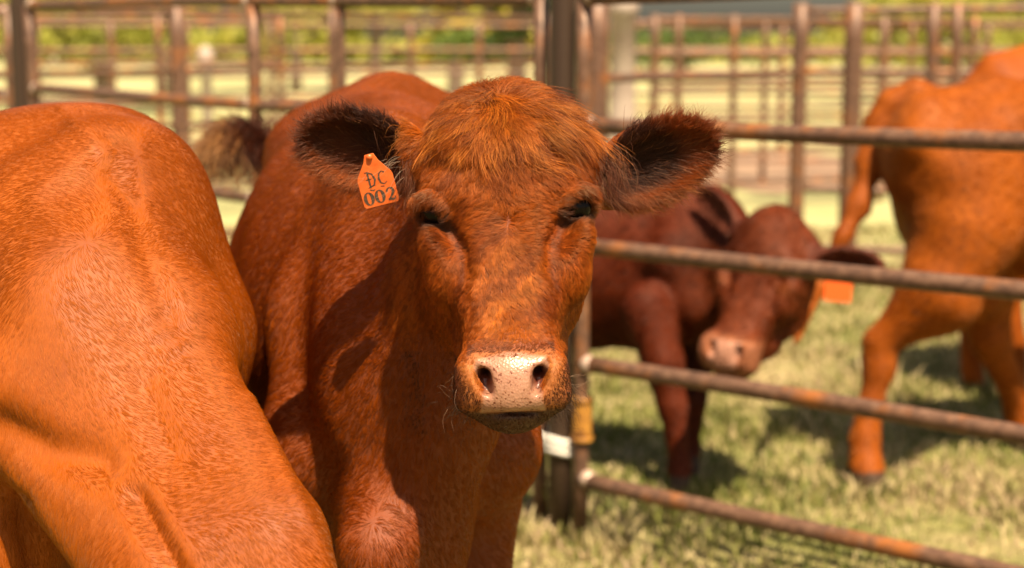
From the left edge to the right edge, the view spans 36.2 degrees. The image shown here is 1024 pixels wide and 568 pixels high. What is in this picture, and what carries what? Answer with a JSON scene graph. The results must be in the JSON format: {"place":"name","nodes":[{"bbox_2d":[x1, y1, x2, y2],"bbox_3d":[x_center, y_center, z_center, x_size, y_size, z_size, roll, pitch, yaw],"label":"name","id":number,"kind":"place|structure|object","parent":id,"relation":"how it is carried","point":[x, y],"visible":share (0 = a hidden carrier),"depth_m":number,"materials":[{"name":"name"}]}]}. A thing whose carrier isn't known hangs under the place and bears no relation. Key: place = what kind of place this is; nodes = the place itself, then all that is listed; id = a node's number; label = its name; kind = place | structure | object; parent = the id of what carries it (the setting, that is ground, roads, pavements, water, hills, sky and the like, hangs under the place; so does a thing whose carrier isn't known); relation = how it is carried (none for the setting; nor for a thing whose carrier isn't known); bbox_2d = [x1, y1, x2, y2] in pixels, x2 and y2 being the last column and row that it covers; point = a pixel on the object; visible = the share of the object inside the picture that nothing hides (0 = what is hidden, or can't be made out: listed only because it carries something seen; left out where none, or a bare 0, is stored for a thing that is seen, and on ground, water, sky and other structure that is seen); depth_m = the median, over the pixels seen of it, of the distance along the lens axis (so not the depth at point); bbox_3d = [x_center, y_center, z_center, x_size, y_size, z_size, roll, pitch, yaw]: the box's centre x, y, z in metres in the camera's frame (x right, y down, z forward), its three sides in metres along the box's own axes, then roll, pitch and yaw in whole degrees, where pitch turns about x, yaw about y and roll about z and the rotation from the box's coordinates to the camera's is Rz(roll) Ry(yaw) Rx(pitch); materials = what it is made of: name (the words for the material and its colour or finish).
{"place":"outdoors","nodes":[
{"label":"outdoors","id":0,"kind":"place"},
{"bbox_2d":[0,41,1023,567],"bbox_3d":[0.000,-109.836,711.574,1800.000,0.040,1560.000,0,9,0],"label":"ground","id":1,"kind":"structure","parent":0,"point":[820,209],"depth_m":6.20,"materials":[{"name":"plant"}]},
{"bbox_2d":[0,6,13,108],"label":"pipe fence","id":2,"kind":"object","parent":1,"relation":"on","point":[6,93],"visible":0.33,"depth_m":6.70,"materials":[{"name":"beige metal"}]},
{"bbox_2d":[9,0,27,107],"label":"fence post","id":3,"kind":"object","parent":1,"relation":"on","point":[18,52],"visible":0.12,"depth_m":6.61,"materials":[{"name":"brown metal"}]},
{"bbox_2d":[0,3,188,144],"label":"pipe fence","id":4,"kind":"object","parent":1,"relation":"on","point":[176,70],"visible":0.31,"depth_m":9.12,"materials":[{"name":"brown metal"}]},
{"bbox_2d":[0,0,189,53],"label":"tree","id":5,"kind":"object","parent":1,"relation":"on","point":[1,28],"visible":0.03,"depth_m":32.99,"materials":[{"name":"green plant"}]},
{"bbox_2d":[0,21,263,142],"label":"pipe fence","id":6,"kind":"object","parent":1,"relation":"on","point":[111,50],"visible":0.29,"depth_m":17.06,"materials":[{"name":"metal"}]},
{"bbox_2d":[39,7,239,88],"bbox_3d":[-8.137,-5.109,29.527,5.745,3.972,4.548,0,9,0],"label":"tree","id":7,"kind":"object","parent":1,"relation":"on","point":[94,37],"visible":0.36,"depth_m":29.32,"materials":[{"name":"green plant"}]},
{"bbox_2d":[35,14,285,188],"bbox_3d":[-2.778,-1.328,12.376,2.103,1.600,0.059,-5,10,-29],"label":"pipe fence","id":8,"kind":"object","parent":1,"relation":"on","point":[159,60],"visible":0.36,"depth_m":12.29,"materials":[{"name":"metal"}]},
{"bbox_2d":[0,102,337,567],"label":"cow","id":9,"kind":"object","parent":1,"relation":"on","point":[136,431],"visible":1,"depth_m":1.82},
{"bbox_2d":[39,7,328,92],"bbox_3d":[-8.067,-7.137,37.245,6.833,5.595,7.595,-4,10,-22],"label":"tree","id":10,"kind":"object","parent":1,"relation":"on","point":[71,30],"visible":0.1,"depth_m":37.77,"materials":[{"name":"green plant"}]},
{"bbox_2d":[197,45,213,172],"bbox_3d":[-3.095,-1.747,15.896,0.170,1.340,0.170,0,9,0],"label":"marker post","id":11,"kind":"object","parent":1,"relation":"on","point":[205,52],"visible":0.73,"depth_m":15.80,"materials":[{"name":"white paint"}]},
{"bbox_2d":[23,0,548,520],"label":"pipe fence","id":12,"kind":"object","parent":1,"relation":"on","point":[253,102],"visible":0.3,"depth_m":5.36,"materials":[{"name":"beige metal"}]},
{"bbox_2d":[244,7,435,92],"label":"tree","id":13,"kind":"object","parent":1,"relation":"on","point":[296,58],"visible":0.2,"depth_m":41.72,"materials":[{"name":"green plant"}]},
{"bbox_2d":[231,7,483,70],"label":"tree","id":14,"kind":"object","parent":1,"relation":"on","point":[376,34],"visible":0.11,"depth_m":43.64,"materials":[{"name":"green plant"}]},
{"bbox_2d":[185,8,549,235],"bbox_3d":[-0.838,-1.087,10.838,0.059,1.600,3.886,6,11,35],"label":"pipe fence","id":15,"kind":"object","parent":1,"relation":"on","point":[329,15],"visible":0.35,"depth_m":10.27,"materials":[{"name":"brown metal"}]},
{"bbox_2d":[266,22,533,129],"bbox_3d":[-1.172,-2.235,18.176,3.291,1.600,0.080,-2,9,-11],"label":"pipe fence","id":16,"kind":"object","parent":1,"relation":"on","point":[410,49],"visible":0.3,"depth_m":18.05,"materials":[{"name":"brown metal"}]},
{"bbox_2d":[175,70,734,567],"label":"cow","id":17,"kind":"object","parent":1,"relation":"on","point":[413,256],"visible":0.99,"depth_m":2.06},
{"bbox_2d":[414,6,533,92],"bbox_3d":[-0.796,-5.197,29.614,3.112,4.120,3.276,0,9,0],"label":"tree","id":18,"kind":"object","parent":1,"relation":"on","point":[455,82],"visible":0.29,"depth_m":29.75,"materials":[{"name":"green plant"}]},
{"bbox_2d":[430,0,549,77],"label":"tree","id":19,"kind":"object","parent":1,"relation":"on","point":[509,37],"visible":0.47,"depth_m":25.71,"materials":[{"name":"green plant"}]},
{"bbox_2d":[0,12,1014,62],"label":"distant wood","id":20,"kind":"object","parent":1,"relation":"on","point":[224,37],"visible":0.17,"depth_m":94.56,"materials":[{"name":"green plant"}]},
{"bbox_2d":[548,0,575,543],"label":"fence post","id":21,"kind":"object","parent":1,"relation":"on","point":[563,75],"visible":0.34,"depth_m":4.39,"materials":[{"name":"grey metal"}]},
{"bbox_2d":[542,425,573,457],"bbox_3d":[0.119,0.450,4.488,0.108,0.065,0.178,-6,11,-34],"label":"rope tie","id":22,"kind":"object","parent":21,"relation":"attached to","point":[558,446],"visible":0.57,"depth_m":4.41,"materials":[{"name":"white fabric"}]},
{"bbox_2d":[609,14,777,68],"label":"tree","id":23,"kind":"object","parent":1,"relation":"on","point":[697,40],"visible":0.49,"depth_m":59.03,"materials":[{"name":"green plant"}]},
{"bbox_2d":[591,5,799,141],"bbox_3d":[1.003,-0.637,7.955,0.103,1.600,2.276,6,11,35],"label":"pipe fence","id":24,"kind":"object","parent":1,"relation":"on","point":[601,78],"visible":0.34,"depth_m":6.99,"materials":[{"name":"brown metal"}]},
{"bbox_2d":[589,183,885,493],"bbox_3d":[0.466,0.127,5.059,1.603,0.982,0.606,9,12,44],"label":"calf","id":25,"kind":"object","parent":1,"relation":"on","point":[736,324],"visible":0.5,"depth_m":4.85},
{"bbox_2d":[573,0,1023,567],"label":"pipe fence","id":26,"kind":"object","parent":1,"relation":"on","point":[585,478],"visible":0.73,"depth_m":3.87,"materials":[{"name":"beige metal"}]},
{"bbox_2d":[570,395,593,442],"bbox_3d":[0.197,0.378,4.396,0.066,0.125,0.065,0,9,0],"label":"sleeve","id":27,"kind":"object","parent":26,"relation":"attached to","point":[581,435],"visible":0.87,"depth_m":4.37,"materials":[{"name":"yellow metal"}]},
{"bbox_2d":[650,14,978,201],"bbox_3d":[2.618,-1.484,13.376,3.141,1.600,0.070,-3,9,-19],"label":"pipe fence","id":28,"kind":"object","parent":1,"relation":"on","point":[733,85],"visible":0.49,"depth_m":13.16,"materials":[{"name":"brown metal"}]},
{"bbox_2d":[608,24,1023,152],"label":"pipe fence","id":29,"kind":"object","parent":1,"relation":"on","point":[781,94],"visible":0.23,"depth_m":19.20,"materials":[{"name":"brown metal"}]},
{"bbox_2d":[788,2,1023,287],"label":"pipe fence","id":30,"kind":"object","parent":1,"relation":"on","point":[852,70],"visible":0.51,"depth_m":8.73,"materials":[{"name":"brown metal"}]},
{"bbox_2d":[792,73,1023,488],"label":"cow","id":31,"kind":"object","parent":1,"relation":"on","point":[958,212],"visible":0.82,"depth_m":4.94},
{"bbox_2d":[810,0,1023,68],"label":"tree","id":32,"kind":"object","parent":1,"relation":"on","point":[967,38],"visible":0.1,"depth_m":38.82,"materials":[{"name":"green plant"}]},
{"bbox_2d":[820,0,1023,81],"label":"tree","id":33,"kind":"object","parent":1,"relation":"on","point":[871,37],"visible":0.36,"depth_m":35.12,"materials":[{"name":"green plant"}]},
{"bbox_2d":[959,45,1023,383],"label":"cow","id":34,"kind":"object","parent":1,"relation":"on","point":[1009,62],"visible":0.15,"depth_m":6.05},
{"bbox_2d":[162,0,1023,40],"label":"sky","id":35,"kind":"structure","parent":0,"point":[742,8],"materials":[{"name":"white"}]},
{"bbox_2d":[703,152,884,192],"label":"bare soil","id":36,"kind":"structure","parent":0,"point":[746,171],"depth_m":16.71,"materials":[{"name":"beige soil"}]},
{"bbox_2d":[609,4,638,140],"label":"gate pillar","id":37,"kind":"structure","parent":36,"relation":"on","point":[622,41],"depth_m":14.71,"materials":[{"name":"white paint"}]},
{"bbox_2d":[635,20,1023,179],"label":"pipe fence","id":38,"kind":"object","parent":36,"relation":"on","point":[763,106],"visible":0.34,"depth_m":15.54,"materials":[{"name":"brown metal"}]}
]}

